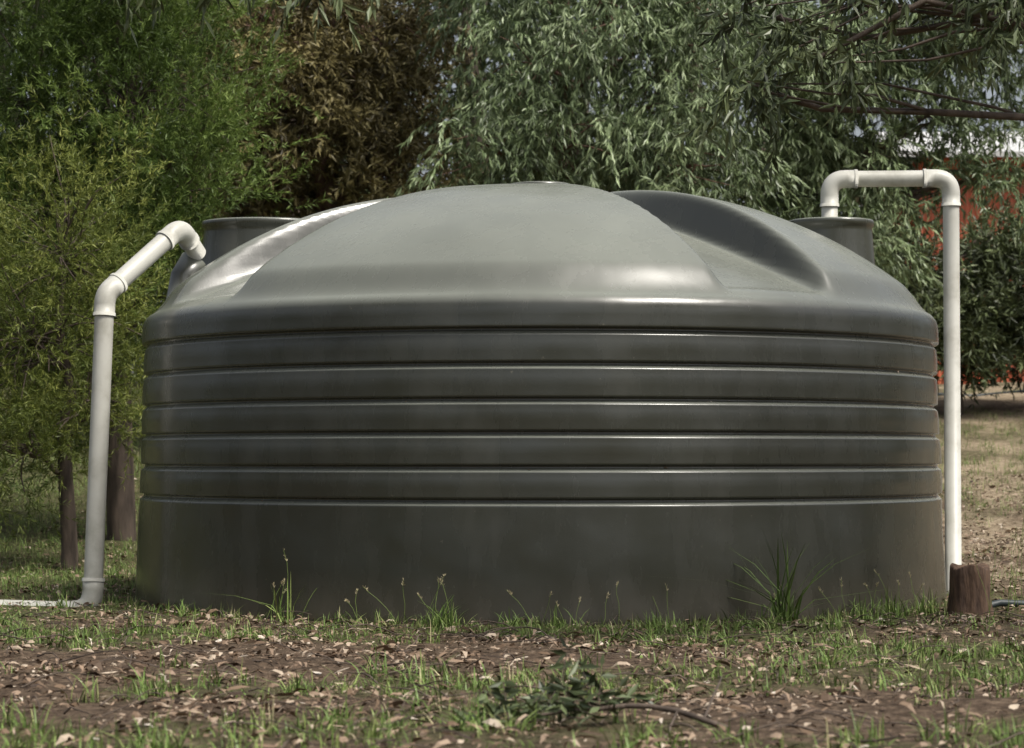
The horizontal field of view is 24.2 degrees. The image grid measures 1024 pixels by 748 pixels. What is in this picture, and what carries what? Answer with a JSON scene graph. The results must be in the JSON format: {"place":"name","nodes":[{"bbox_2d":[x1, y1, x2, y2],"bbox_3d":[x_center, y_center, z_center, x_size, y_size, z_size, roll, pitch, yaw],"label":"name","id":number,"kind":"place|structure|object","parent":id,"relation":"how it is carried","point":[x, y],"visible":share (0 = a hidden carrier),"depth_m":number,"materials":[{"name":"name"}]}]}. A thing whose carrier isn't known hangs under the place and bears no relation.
{"place":"outdoors","nodes":[
{"label":"outdoors","id":0,"kind":"place"},
{"bbox_2d":[0,382,1023,747],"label":"ground","id":1,"kind":"structure","parent":0,"point":[982,704],"depth_m":7.87,"materials":[{"name":"soil"}]},
{"bbox_2d":[0,72,205,569],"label":"wattle tree","id":2,"kind":"object","parent":1,"relation":"on","point":[61,257],"visible":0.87,"depth_m":14.21,"materials":[{"name":"green plant"}]},
{"bbox_2d":[0,0,332,540],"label":"wattle tree","id":3,"kind":"object","parent":1,"relation":"on","point":[128,57],"visible":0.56,"depth_m":15.67,"materials":[{"name":"green plant"}]},
{"bbox_2d":[32,0,379,52],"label":"gum tree","id":4,"kind":"object","parent":1,"relation":"on","point":[202,5],"visible":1,"depth_m":8.49,"materials":[{"name":"green plant"}]},
{"bbox_2d":[133,0,487,301],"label":"blackwood tree","id":5,"kind":"object","parent":1,"relation":"on","point":[357,121],"visible":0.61,"depth_m":19.67,"materials":[{"name":"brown plant"}]},
{"bbox_2d":[0,0,952,385],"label":"distant trees","id":6,"kind":"object","parent":1,"relation":"on","point":[476,76],"visible":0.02,"depth_m":26.43,"materials":[{"name":"green plant"}]},
{"bbox_2d":[0,332,1023,747],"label":"leaf litter","id":7,"kind":"object","parent":1,"relation":"on","point":[448,738],"visible":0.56,"depth_m":7.77,"materials":[{"name":"brown plant"}]},
{"bbox_2d":[0,603,1023,747],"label":"fallen twigs","id":8,"kind":"object","parent":1,"relation":"on","point":[530,722],"depth_m":6.29,"materials":[{"name":"brown wood"}]},
{"bbox_2d":[135,181,946,624],"bbox_3d":[0.140,0.110,12.003,4.006,2.131,4.006,0,-2,0],"label":"water tank","id":9,"kind":"object","parent":1,"relation":"on","point":[547,361],"visible":0.99,"depth_m":10.28,"materials":[{"name":"plastic"}]},
{"bbox_2d":[0,221,205,606],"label":"downpipe","id":10,"kind":"object","parent":9,"relation":"attached to","point":[163,241],"visible":0.87,"depth_m":11.34,"materials":[{"name":"plastic"}]},
{"bbox_2d":[820,169,961,593],"bbox_3d":[1.950,0.062,12.305,0.726,2.244,0.100,0,-2,0],"label":"downpipe","id":11,"kind":"object","parent":9,"relation":"attached to","point":[945,182],"visible":0.95,"depth_m":12.29,"materials":[{"name":"plastic"}]},
{"bbox_2d":[384,0,816,219],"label":"eucalyptus tree","id":12,"kind":"object","parent":1,"relation":"on","point":[670,23],"visible":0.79,"depth_m":18.31,"materials":[{"name":"green plant"}]},
{"bbox_2d":[267,495,1023,626],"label":"seeding grass","id":13,"kind":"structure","parent":1,"relation":"on","point":[402,583],"depth_m":10.35,"materials":[{"name":"green plant"}]},
{"bbox_2d":[666,534,924,624],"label":"tussock grass","id":14,"kind":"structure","parent":1,"relation":"on","point":[782,607],"depth_m":10.06,"materials":[{"name":"green plant"}]},
{"bbox_2d":[649,0,1023,315],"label":"eucalyptus tree","id":15,"kind":"object","parent":1,"relation":"on","point":[817,155],"visible":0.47,"depth_m":19.81,"materials":[{"name":"green plant"}]},
{"bbox_2d":[672,0,1023,188],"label":"gum tree","id":16,"kind":"object","parent":1,"relation":"on","point":[998,36],"visible":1,"depth_m":8.78,"materials":[{"name":"green plant"}]},
{"bbox_2d":[839,132,1023,383],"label":"red shed","id":17,"kind":"structure","parent":1,"relation":"on","point":[967,208],"depth_m":27.59,"materials":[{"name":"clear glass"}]},
{"bbox_2d":[855,162,1023,414],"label":"shrub","id":18,"kind":"object","parent":1,"relation":"on","point":[991,316],"visible":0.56,"depth_m":21.80,"materials":[{"name":"green plant"}]},
{"bbox_2d":[947,563,993,617],"bbox_3d":[2.055,0.993,10.727,0.227,0.289,0.229,0,-2,0],"label":"tree stump","id":19,"kind":"object","parent":1,"relation":"on","point":[967,591],"visible":0.88,"depth_m":10.65,"materials":[{"name":"brown wood"}]},
{"bbox_2d":[938,390,1022,395],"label":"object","id":20,"kind":"object","parent":1,"relation":"on","point":[983,394],"visible":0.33,"depth_m":23.80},
{"bbox_2d":[992,599,1023,607],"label":"garden hose","id":21,"kind":"object","parent":1,"relation":"on","point":[1000,602],"visible":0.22,"depth_m":10.88,"materials":[{"name":"grey plastic"}]},
{"bbox_2d":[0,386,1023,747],"bbox_3d":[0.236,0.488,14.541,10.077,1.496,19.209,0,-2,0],"label":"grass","id":22,"kind":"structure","parent":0,"point":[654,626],"depth_m":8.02,"materials":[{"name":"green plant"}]},
{"bbox_2d":[0,0,1023,382],"label":"sky","id":23,"kind":"structure","parent":0,"point":[988,94],"materials":[{"name":"white"}]}
]}

